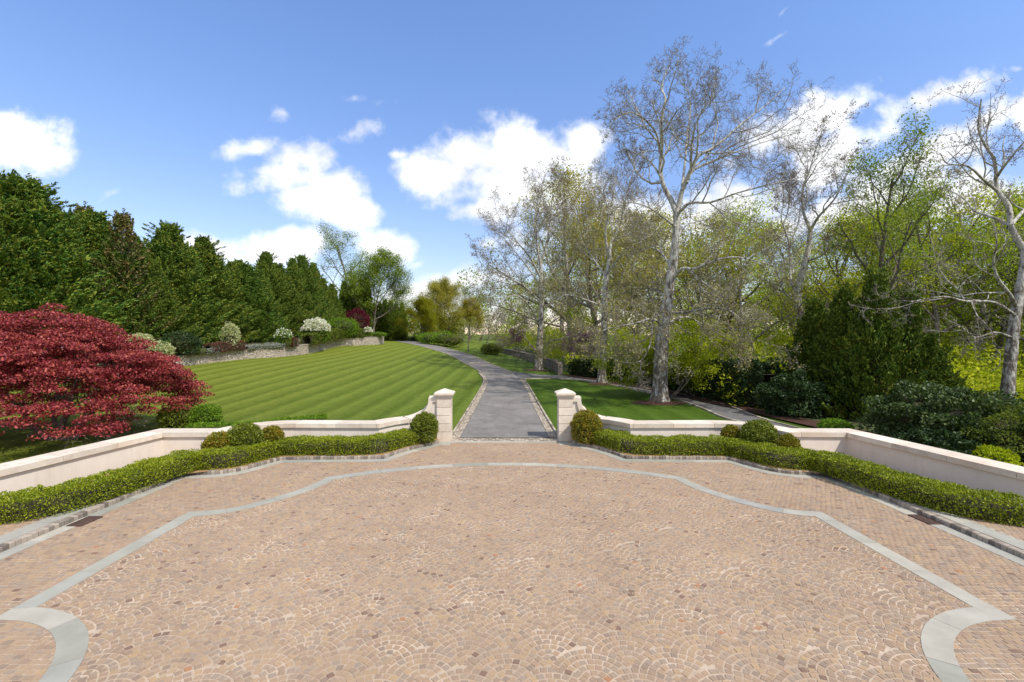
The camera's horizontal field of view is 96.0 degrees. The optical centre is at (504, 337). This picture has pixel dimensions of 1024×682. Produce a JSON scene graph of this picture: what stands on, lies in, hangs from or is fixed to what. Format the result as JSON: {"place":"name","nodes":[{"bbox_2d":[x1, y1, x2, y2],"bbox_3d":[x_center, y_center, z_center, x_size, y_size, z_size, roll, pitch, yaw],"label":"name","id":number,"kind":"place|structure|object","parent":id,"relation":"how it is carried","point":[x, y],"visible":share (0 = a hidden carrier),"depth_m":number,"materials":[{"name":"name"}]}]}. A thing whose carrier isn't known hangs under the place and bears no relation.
{"place":"outdoors","nodes":[
{"label":"outdoors","id":0,"kind":"place"},
{"bbox_2d":[399,341,548,437],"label":"driveway","id":1,"kind":"structure","parent":0,"point":[505,408],"depth_m":26.99,"materials":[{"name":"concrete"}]},
{"bbox_2d":[451,362,557,440],"bbox_3d":[-1.832,3.772,41.202,4.373,0.956,45.537,0,0,-5],"label":"sett threshold","id":2,"kind":"object","parent":1,"relation":"on","point":[505,439],"visible":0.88,"depth_m":18.92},
{"bbox_2d":[397,341,800,436],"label":"driveway kerb","id":3,"kind":"structure","parent":1,"relation":"on","point":[552,425],"depth_m":28.45,"materials":[{"name":"stone"}]},
{"bbox_2d":[0,334,1018,500],"bbox_3d":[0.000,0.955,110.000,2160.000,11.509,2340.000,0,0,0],"label":"lawn","id":4,"kind":"structure","parent":0,"point":[388,379],"depth_m":34.37,"materials":[{"name":"green plant"}]},
{"bbox_2d":[0,170,61,314],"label":"cypress tree","id":5,"kind":"object","parent":4,"relation":"on","point":[17,247],"visible":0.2,"depth_m":34.00,"materials":[{"name":"green plant"}]},
{"bbox_2d":[0,173,105,360],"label":"cypress tree","id":6,"kind":"object","parent":4,"relation":"on","point":[68,302],"visible":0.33,"depth_m":34.91,"materials":[{"name":"green plant"}]},
{"bbox_2d":[0,169,170,365],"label":"cypress tree","id":7,"kind":"object","parent":4,"relation":"on","point":[45,215],"visible":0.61,"depth_m":36.39,"materials":[{"name":"green plant"}]},
{"bbox_2d":[0,302,214,447],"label":"red maple","id":8,"kind":"object","parent":4,"relation":"on","point":[29,364],"visible":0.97,"depth_m":17.84,"materials":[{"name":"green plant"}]},
{"bbox_2d":[153,403,192,428],"bbox_3d":[-14.456,3.559,20.495,1.934,1.303,1.936,0,0,0],"label":"boxwood shrub","id":9,"kind":"object","parent":4,"relation":"on","point":[173,418],"visible":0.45,"depth_m":19.96,"materials":[{"name":"green plant"}]},
{"bbox_2d":[187,403,225,427],"bbox_3d":[-13.165,3.522,20.311,1.467,1.363,1.425,0,0,0],"label":"boxwood shrub","id":10,"kind":"object","parent":4,"relation":"on","point":[206,412],"visible":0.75,"depth_m":20.02,"materials":[{"name":"plant"}]},
{"bbox_2d":[0,395,436,497],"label":"garden wall","id":11,"kind":"structure","parent":4,"relation":"on","point":[54,468],"depth_m":14.85,"materials":[{"name":"stone"}]},
{"bbox_2d":[95,335,376,363],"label":"raised bed","id":12,"kind":"object","parent":4,"relation":"on","point":[261,343],"visible":0.09,"depth_m":62.79,"materials":[{"name":"soil"}]},
{"bbox_2d":[60,207,101,299],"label":"cypress tree","id":13,"kind":"object","parent":12,"relation":"on","point":[76,221],"visible":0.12,"depth_m":42.87,"materials":[{"name":"green plant"}]},
{"bbox_2d":[84,227,168,338],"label":"cypress tree","id":14,"kind":"object","parent":12,"relation":"on","point":[101,257],"visible":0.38,"depth_m":43.15,"materials":[{"name":"green plant"}]},
{"bbox_2d":[71,209,184,338],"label":"cypress tree","id":15,"kind":"object","parent":12,"relation":"on","point":[98,224],"visible":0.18,"depth_m":43.84,"materials":[{"name":"green plant"}]},
{"bbox_2d":[87,208,179,340],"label":"thinning conifer","id":16,"kind":"object","parent":12,"relation":"on","point":[122,223],"visible":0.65,"depth_m":43.43,"materials":[{"name":"green plant"}]},
{"bbox_2d":[117,235,202,338],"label":"cypress tree","id":17,"kind":"object","parent":12,"relation":"on","point":[149,269],"visible":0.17,"depth_m":45.49,"materials":[{"name":"green plant"}]},
{"bbox_2d":[131,257,203,347],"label":"cypress tree","id":18,"kind":"object","parent":12,"relation":"on","point":[157,268],"visible":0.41,"depth_m":46.74,"materials":[{"name":"green plant"}]},
{"bbox_2d":[158,329,202,355],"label":"camellia shrub","id":19,"kind":"object","parent":12,"relation":"on","point":[181,341],"visible":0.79,"depth_m":43.30,"materials":[{"name":"green plant"}]},
{"bbox_2d":[141,219,236,348],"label":"cypress tree","id":20,"kind":"object","parent":12,"relation":"on","point":[170,248],"visible":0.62,"depth_m":50.22,"materials":[{"name":"green plant"}]},
{"bbox_2d":[189,234,261,343],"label":"cypress tree","id":21,"kind":"object","parent":12,"relation":"on","point":[212,262],"visible":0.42,"depth_m":56.46,"materials":[{"name":"green plant"}]},
{"bbox_2d":[203,340,247,352],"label":"barberry hedge","id":22,"kind":"object","parent":12,"relation":"on","point":[225,346],"visible":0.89,"depth_m":48.87,"materials":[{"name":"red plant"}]},
{"bbox_2d":[225,259,269,341],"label":"cypress tree","id":23,"kind":"object","parent":12,"relation":"on","point":[237,273],"visible":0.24,"depth_m":61.69,"materials":[{"name":"green plant"}]},
{"bbox_2d":[238,262,288,342],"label":"cypress tree","id":24,"kind":"object","parent":12,"relation":"on","point":[253,283],"visible":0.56,"depth_m":63.13,"materials":[{"name":"green plant"}]},
{"bbox_2d":[255,268,291,339],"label":"cypress tree","id":25,"kind":"object","parent":12,"relation":"on","point":[260,273],"visible":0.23,"depth_m":66.83,"materials":[{"name":"green plant"}]},
{"bbox_2d":[253,251,304,337],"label":"cypress tree","id":26,"kind":"object","parent":12,"relation":"on","point":[265,260],"visible":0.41,"depth_m":71.29,"materials":[{"name":"green plant"}]},
{"bbox_2d":[272,263,313,336],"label":"cypress tree","id":27,"kind":"object","parent":12,"relation":"on","point":[294,293],"visible":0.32,"depth_m":73.40,"materials":[{"name":"green plant"}]},
{"bbox_2d":[284,257,319,331],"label":"cypress tree","id":28,"kind":"object","parent":12,"relation":"on","point":[298,282],"visible":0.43,"depth_m":77.49,"materials":[{"name":"green plant"}]},
{"bbox_2d":[294,254,334,322],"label":"cypress tree","id":29,"kind":"object","parent":12,"relation":"on","point":[311,286],"visible":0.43,"depth_m":81.44,"materials":[{"name":"green plant"}]},
{"bbox_2d":[300,317,330,341],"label":"azalea shrub","id":30,"kind":"object","parent":12,"relation":"on","point":[320,326],"visible":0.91,"depth_m":64.78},
{"bbox_2d":[308,263,338,320],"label":"cypress tree","id":31,"kind":"object","parent":12,"relation":"on","point":[315,272],"visible":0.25,"depth_m":87.71,"materials":[{"name":"green plant"}]},
{"bbox_2d":[299,328,364,344],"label":"arching hedge","id":32,"kind":"object","parent":12,"relation":"on","point":[310,337],"visible":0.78,"depth_m":69.54,"materials":[{"name":"green plant"}]},
{"bbox_2d":[327,317,359,336],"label":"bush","id":33,"kind":"object","parent":12,"relation":"on","point":[348,325],"visible":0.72,"depth_m":76.79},
{"bbox_2d":[95,336,383,366],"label":"retaining wall","id":34,"kind":"structure","parent":4,"relation":"on","point":[308,348],"depth_m":56.01,"materials":[{"name":"stone"}]},
{"bbox_2d":[183,413,327,427],"bbox_3d":[-10.191,3.773,19.128,5.340,0.873,1.822,0,0,-23],"label":"ground hedge","id":35,"kind":"object","parent":4,"relation":"on","point":[322,416],"visible":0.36,"depth_m":18.87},
{"bbox_2d":[314,218,370,290],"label":"tall tree","id":36,"kind":"object","parent":4,"relation":"on","point":[336,247],"visible":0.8,"depth_m":110.62,"materials":[{"name":"green plant"}]},
{"bbox_2d":[334,243,416,331],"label":"broad tree","id":37,"kind":"object","parent":4,"relation":"on","point":[376,264],"visible":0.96,"depth_m":102.64,"materials":[{"name":"green plant"}]},
{"bbox_2d":[389,294,440,336],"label":"rounded tree","id":38,"kind":"object","parent":4,"relation":"on","point":[425,307],"visible":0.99,"depth_m":110.42,"materials":[{"name":"green plant"}]},
{"bbox_2d":[434,388,454,440],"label":"gate pillar","id":39,"kind":"structure","parent":4,"relation":"on","point":[444,396],"depth_m":18.68,"materials":[{"name":"stone"}]},
{"bbox_2d":[418,275,476,333],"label":"broad tree","id":40,"kind":"object","parent":4,"relation":"on","point":[442,293],"visible":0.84,"depth_m":122.10,"materials":[{"name":"green plant"}]},
{"bbox_2d":[447,295,488,339],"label":"broad tree","id":41,"kind":"object","parent":4,"relation":"on","point":[478,312],"visible":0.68,"depth_m":126.16,"materials":[{"name":"green plant"}]},
{"bbox_2d":[452,373,556,437],"bbox_3d":[-0.217,4.022,34.401,4.529,0.454,30.464,0,0,-1],"label":"cobble gutter","id":42,"kind":"object","parent":4,"relation":"on","point":[539,412],"visible":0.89,"depth_m":25.16,"materials":[{"name":"stone"}]},
{"bbox_2d":[501,348,562,374],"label":"curved stone wall","id":43,"kind":"structure","parent":4,"relation":"on","point":[556,366],"depth_m":60.01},
{"bbox_2d":[522,369,552,370],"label":"mulch ring","id":44,"kind":"object","parent":4,"relation":"on","point":[535,370],"visible":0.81,"depth_m":54.58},
{"bbox_2d":[462,154,597,369],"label":"sycamore tree","id":45,"kind":"object","parent":44,"relation":"on","point":[540,327],"visible":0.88,"depth_m":54.00,"materials":[{"name":"grey plant"}]},
{"bbox_2d":[554,388,575,440],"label":"gate pillar","id":46,"kind":"structure","parent":4,"relation":"on","point":[565,396],"depth_m":18.68,"materials":[{"name":"stone"}]},
{"bbox_2d":[589,383,620,384],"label":"mulch ring","id":47,"kind":"object","parent":4,"relation":"on","point":[603,383],"visible":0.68,"depth_m":41.29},
{"bbox_2d":[531,109,678,382],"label":"sycamore tree","id":48,"kind":"object","parent":47,"relation":"on","point":[601,374],"visible":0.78,"depth_m":40.93,"materials":[{"name":"grey plant"}]},
{"bbox_2d":[631,400,685,404],"bbox_3d":[9.823,4.142,29.699,3.497,0.107,2.192,0,0,0],"label":"mulch ring","id":49,"kind":"object","parent":4,"relation":"on","point":[646,402],"visible":0.75,"depth_m":29.21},
{"bbox_2d":[570,35,836,401],"bbox_3d":[13.662,-7.988,30.538,19.901,24.633,12.854,0,0,0],"label":"sycamore tree","id":50,"kind":"object","parent":49,"relation":"on","point":[659,392],"visible":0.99,"depth_m":28.51,"materials":[{"name":"grey plant"}]},
{"bbox_2d":[406,269,1021,369],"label":"distant woodland","id":51,"kind":"object","parent":4,"relation":"on","point":[418,332],"visible":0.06,"depth_m":156.58,"materials":[{"name":"green plant"}]},
{"bbox_2d":[573,395,1023,505],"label":"garden wall","id":52,"kind":"structure","parent":4,"relation":"on","point":[958,468],"depth_m":14.55,"materials":[{"name":"stone"}]},
{"bbox_2d":[969,444,1023,465],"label":"leafy perennial","id":53,"kind":"object","parent":4,"relation":"on","point":[1002,454],"visible":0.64,"depth_m":14.26,"materials":[{"name":"green plant"}]},
{"bbox_2d":[0,441,1023,681],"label":"cobbled court","id":54,"kind":"object","parent":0,"point":[198,646],"visible":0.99,"depth_m":8.10,"materials":[{"name":"stone"}]},
{"bbox_2d":[64,439,437,487],"bbox_3d":[-8.084,4.090,15.811,12.239,0.005,3.644,0,0,-31],"label":"planting bed","id":55,"kind":"object","parent":54,"relation":"on","point":[200,470],"visible":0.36,"depth_m":16.00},
{"bbox_2d":[0,428,418,524],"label":"box hedge","id":56,"kind":"object","parent":55,"relation":"on","point":[74,494],"visible":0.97,"depth_m":13.35,"materials":[{"name":"green plant"}]},
{"bbox_2d":[200,430,232,451],"bbox_3d":[-9.531,3.610,15.339,1.068,1.045,1.093,0,0,0],"label":"boxwood globe","id":57,"kind":"object","parent":55,"relation":"on","point":[218,439],"visible":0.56,"depth_m":15.09,"materials":[{"name":"green plant"}]},
{"bbox_2d":[226,422,264,449],"bbox_3d":[-8.885,3.495,15.738,1.320,1.278,1.286,0,0,0],"label":"boxwood globe","id":58,"kind":"object","parent":55,"relation":"on","point":[243,433],"visible":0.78,"depth_m":15.47,"materials":[{"name":"green plant"}]},
{"bbox_2d":[409,411,438,444],"bbox_3d":[-3.148,3.494,18.068,1.188,1.278,1.175,0,0,0],"label":"boxwood globe","id":59,"kind":"object","parent":55,"relation":"on","point":[424,425],"visible":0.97,"depth_m":17.75,"materials":[{"name":"green plant"}]},
{"bbox_2d":[0,441,1023,681],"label":"court joints","id":60,"kind":"object","parent":54,"relation":"on","point":[704,667],"visible":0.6,"depth_m":7.58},
{"bbox_2d":[0,441,1023,681],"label":"bluestone band","id":61,"kind":"object","parent":54,"relation":"on","point":[940,632],"visible":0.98,"depth_m":9.06,"materials":[{"name":"stone"}]},
{"bbox_2d":[0,440,1023,558],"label":"kerb","id":62,"kind":"structure","parent":54,"relation":"on","point":[12,543],"depth_m":12.51,"materials":[{"name":"stone"}]},
{"bbox_2d":[571,438,970,494],"bbox_3d":[8.084,4.090,15.811,12.239,0.005,3.644,0,0,31],"label":"planting bed","id":63,"kind":"object","parent":54,"relation":"on","point":[593,443],"visible":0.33,"depth_m":16.00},
{"bbox_2d":[570,409,603,443],"bbox_3d":[3.186,3.461,18.046,1.275,1.344,1.249,0,0,41],"label":"boxwood globe","id":64,"kind":"object","parent":63,"relation":"on","point":[584,424],"visible":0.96,"depth_m":17.73,"materials":[{"name":"green plant"}]},
{"bbox_2d":[738,418,778,445],"bbox_3d":[8.954,3.491,16.265,1.341,1.283,1.350,0,0,0],"label":"boxwood globe","id":65,"kind":"object","parent":63,"relation":"on","point":[759,430],"visible":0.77,"depth_m":15.94,"materials":[{"name":"green plant"}]},
{"bbox_2d":[592,428,1023,525],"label":"box hedge","id":66,"kind":"object","parent":63,"relation":"on","point":[993,506],"visible":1,"depth_m":13.25,"materials":[{"name":"green plant"}]},
{"bbox_2d":[0,0,1023,334],"label":"sky","id":67,"kind":"structure","parent":0,"point":[244,125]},
{"bbox_2d":[512,345,708,371],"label":"woodland floor","id":68,"kind":"structure","parent":0,"point":[565,366],"depth_m":90.11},
{"bbox_2d":[469,212,609,357],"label":"budding tree","id":69,"kind":"object","parent":68,"relation":"on","point":[562,289],"visible":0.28,"depth_m":77.98,"materials":[{"name":"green plant"}]},
{"bbox_2d":[465,159,689,360],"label":"budding tree","id":70,"kind":"object","parent":68,"relation":"on","point":[564,225],"visible":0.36,"depth_m":65.02,"materials":[{"name":"grey plant"}]},
{"bbox_2d":[513,161,695,357],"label":"bare tree","id":71,"kind":"object","parent":68,"relation":"on","point":[586,305],"visible":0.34,"depth_m":60.25,"materials":[{"name":"grey plant"}]},
{"bbox_2d":[577,205,708,335],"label":"spring tree","id":72,"kind":"object","parent":68,"relation":"on","point":[642,266],"visible":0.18,"depth_m":68.77,"materials":[{"name":"green plant"}]},
{"bbox_2d":[545,184,751,358],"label":"budding tree","id":73,"kind":"object","parent":68,"relation":"on","point":[594,257],"visible":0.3,"depth_m":55.41,"materials":[{"name":"grey plant"}]},
{"bbox_2d":[668,187,825,359],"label":"spring tree","id":74,"kind":"object","parent":68,"relation":"on","point":[752,216],"visible":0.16,"depth_m":62.42,"materials":[{"name":"green plant"}]},
{"bbox_2d":[511,371,793,427],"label":"service lane","id":75,"kind":"structure","parent":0,"point":[730,412],"depth_m":28.46,"materials":[{"name":"asphalt"}]},
{"bbox_2d":[762,387,982,431],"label":"woodland floor","id":76,"kind":"structure","parent":0,"point":[849,420],"depth_m":23.42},
{"bbox_2d":[592,203,745,346],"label":"budding tree","id":77,"kind":"object","parent":76,"relation":"on","point":[657,268],"visible":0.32,"depth_m":47.20,"materials":[{"name":"green plant"}]},
{"bbox_2d":[567,356,786,408],"bbox_3d":[12.480,2.700,39.226,4.278,3.303,25.690,0,0,-18],"label":"laurel hedge","id":78,"kind":"object","parent":76,"relation":"on","point":[758,372],"visible":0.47,"depth_m":29.68,"materials":[{"name":"green plant"}]},
{"bbox_2d":[636,205,757,360],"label":"budding tree","id":79,"kind":"object","parent":76,"relation":"on","point":[688,272],"visible":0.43,"depth_m":42.55,"materials":[{"name":"green plant"}]},
{"bbox_2d":[674,211,820,359],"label":"spring tree","id":80,"kind":"object","parent":76,"relation":"on","point":[754,289],"visible":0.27,"depth_m":46.58,"materials":[{"name":"green plant"}]},
{"bbox_2d":[674,204,830,358],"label":"budding tree","id":81,"kind":"object","parent":76,"relation":"on","point":[743,251],"visible":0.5,"depth_m":40.21,"materials":[{"name":"green plant"}]},
{"bbox_2d":[499,293,1023,408],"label":"woodland undergrowth","id":82,"kind":"object","parent":76,"relation":"on","point":[984,378],"visible":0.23,"depth_m":38.33,"materials":[{"name":"green plant"}]},
{"bbox_2d":[716,217,859,333],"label":"spring tree","id":83,"kind":"object","parent":76,"relation":"on","point":[804,247],"visible":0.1,"depth_m":64.48,"materials":[{"name":"green plant"}]},
{"bbox_2d":[565,375,1023,466],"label":"mulch strip","id":84,"kind":"object","parent":76,"relation":"on","point":[804,421],"visible":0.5,"depth_m":26.90,"materials":[{"name":"soil"}]},
{"bbox_2d":[589,313,739,399],"bbox_3d":[11.051,1.280,31.802,8.833,6.224,8.064,0,0,-20],"label":"spring shrub","id":85,"kind":"object","parent":84,"relation":"on","point":[693,357],"visible":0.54,"depth_m":31.67,"materials":[{"name":"green plant"}]},
{"bbox_2d":[752,368,830,418],"bbox_3d":[15.155,2.916,24.557,3.254,2.715,3.390,0,0,0],"label":"laurel shrub","id":86,"kind":"object","parent":84,"relation":"on","point":[789,394],"visible":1,"depth_m":23.88,"materials":[{"name":"green plant"}]},
{"bbox_2d":[856,378,967,436],"bbox_3d":[16.248,2.896,18.118,3.941,2.721,3.962,0,0,-45],"label":"laurel shrub","id":87,"kind":"object","parent":84,"relation":"on","point":[889,409],"visible":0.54,"depth_m":17.74,"materials":[{"name":"green plant"}]},
{"bbox_2d":[890,427,982,454],"bbox_3d":[14.635,3.623,15.593,2.416,1.258,2.352,0,0,0],"label":"laurel shrub","id":88,"kind":"object","parent":84,"relation":"on","point":[945,439],"visible":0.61,"depth_m":15.12,"materials":[{"name":"green plant"}]},
{"bbox_2d":[889,385,1023,452],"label":"laurel shrub","id":89,"kind":"object","parent":84,"relation":"on","point":[956,412],"visible":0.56,"depth_m":16.07,"materials":[{"name":"green plant"}]},
{"bbox_2d":[957,401,1023,465],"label":"laurel shrub","id":90,"kind":"object","parent":84,"relation":"on","point":[1008,420],"visible":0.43,"depth_m":14.97,"materials":[{"name":"green plant"}]},
{"bbox_2d":[770,292,833,404],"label":"cedar tree","id":91,"kind":"object","parent":76,"relation":"on","point":[812,319],"visible":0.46,"depth_m":27.13,"materials":[{"name":"green plant"}]},
{"bbox_2d":[742,98,888,323],"bbox_3d":[23.636,-7.115,37.228,9.365,23.448,10.461,0,0,0],"label":"sycamore tree","id":92,"kind":"object","parent":76,"relation":"on","point":[803,205],"visible":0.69,"depth_m":36.39,"materials":[{"name":"grey plant"}]},
{"bbox_2d":[795,279,860,417],"bbox_3d":[18.850,0.738,25.308,5.546,7.995,4.949,0,0,-38],"label":"cedar tree","id":93,"kind":"object","parent":76,"relation":"on","point":[839,317],"visible":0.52,"depth_m":25.21,"materials":[{"name":"green plant"}]},
{"bbox_2d":[717,208,963,348],"bbox_3d":[27.294,-2.774,39.469,16.396,15.404,13.281,0,0,12],"label":"spring tree","id":94,"kind":"object","parent":76,"relation":"on","point":[859,282],"visible":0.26,"depth_m":38.73,"materials":[{"name":"green plant"}]},
{"bbox_2d":[815,262,932,421],"bbox_3d":[18.839,0.442,23.343,5.546,8.628,4.949,0,0,10],"label":"cedar tree","id":95,"kind":"object","parent":76,"relation":"on","point":[876,357],"visible":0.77,"depth_m":22.89,"materials":[{"name":"green plant"}]},
{"bbox_2d":[767,204,980,306],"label":"spring tree","id":96,"kind":"object","parent":76,"relation":"on","point":[845,263],"visible":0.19,"depth_m":44.20,"materials":[{"name":"green plant"}]},
{"bbox_2d":[788,204,973,341],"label":"spring tree","id":97,"kind":"object","parent":76,"relation":"on","point":[831,279],"visible":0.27,"depth_m":40.67,"materials":[{"name":"green plant"}]},
{"bbox_2d":[812,97,987,295],"bbox_3d":[27.081,-5.136,31.373,9.894,19.638,8.712,0,0,-16],"label":"tall tree","id":98,"kind":"object","parent":76,"relation":"on","point":[884,231],"visible":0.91,"depth_m":30.62,"materials":[{"name":"green plant"}]},
{"bbox_2d":[786,178,1014,315],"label":"bare tree","id":99,"kind":"object","parent":76,"relation":"on","point":[861,258],"visible":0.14,"depth_m":50.14,"materials":[{"name":"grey plant"}]},
{"bbox_2d":[870,284,967,409],"bbox_3d":[20.517,0.978,23.335,5.269,7.443,4.702,0,0,0],"label":"cedar tree","id":100,"kind":"object","parent":76,"relation":"on","point":[920,316],"visible":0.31,"depth_m":22.74,"materials":[{"name":"green plant"}]},
{"bbox_2d":[844,183,1023,346],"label":"spring tree","id":101,"kind":"object","parent":76,"relation":"on","point":[987,205],"visible":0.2,"depth_m":39.51,"materials":[{"name":"green plant"}]},
{"bbox_2d":[848,77,1023,398],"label":"sycamore tree","id":102,"kind":"object","parent":76,"relation":"on","point":[1010,360],"visible":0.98,"depth_m":22.49,"materials":[{"name":"grey plant"}]},
{"bbox_2d":[899,332,978,394],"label":"cedar tree","id":103,"kind":"object","parent":76,"relation":"on","point":[944,373],"visible":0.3,"depth_m":22.13,"materials":[{"name":"green plant"}]},
{"bbox_2d":[860,164,1019,343],"bbox_3d":[34.338,-4.685,36.675,8.684,19.577,9.863,0,0,-32],"label":"tall tree","id":104,"kind":"object","parent":76,"relation":"on","point":[934,313],"visible":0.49,"depth_m":36.73,"materials":[{"name":"green plant"}]},
{"bbox_2d":[894,163,1023,369],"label":"bare tree","id":105,"kind":"object","parent":76,"relation":"on","point":[965,212],"visible":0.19,"depth_m":49.68,"materials":[{"name":"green plant"}]},
{"bbox_2d":[897,194,1023,396],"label":"spring tree","id":106,"kind":"object","parent":76,"relation":"on","point":[1012,284],"visible":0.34,"depth_m":37.08,"materials":[{"name":"green plant"}]},
{"bbox_2d":[901,177,1023,371],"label":"spring tree","id":107,"kind":"object","parent":76,"relation":"on","point":[999,340],"visible":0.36,"depth_m":40.41,"materials":[{"name":"green plant"}]},
{"bbox_2d":[952,225,1023,328],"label":"spring tree","id":108,"kind":"object","parent":76,"relation":"on","point":[983,283],"visible":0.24,"depth_m":38.08,"materials":[{"name":"green plant"}]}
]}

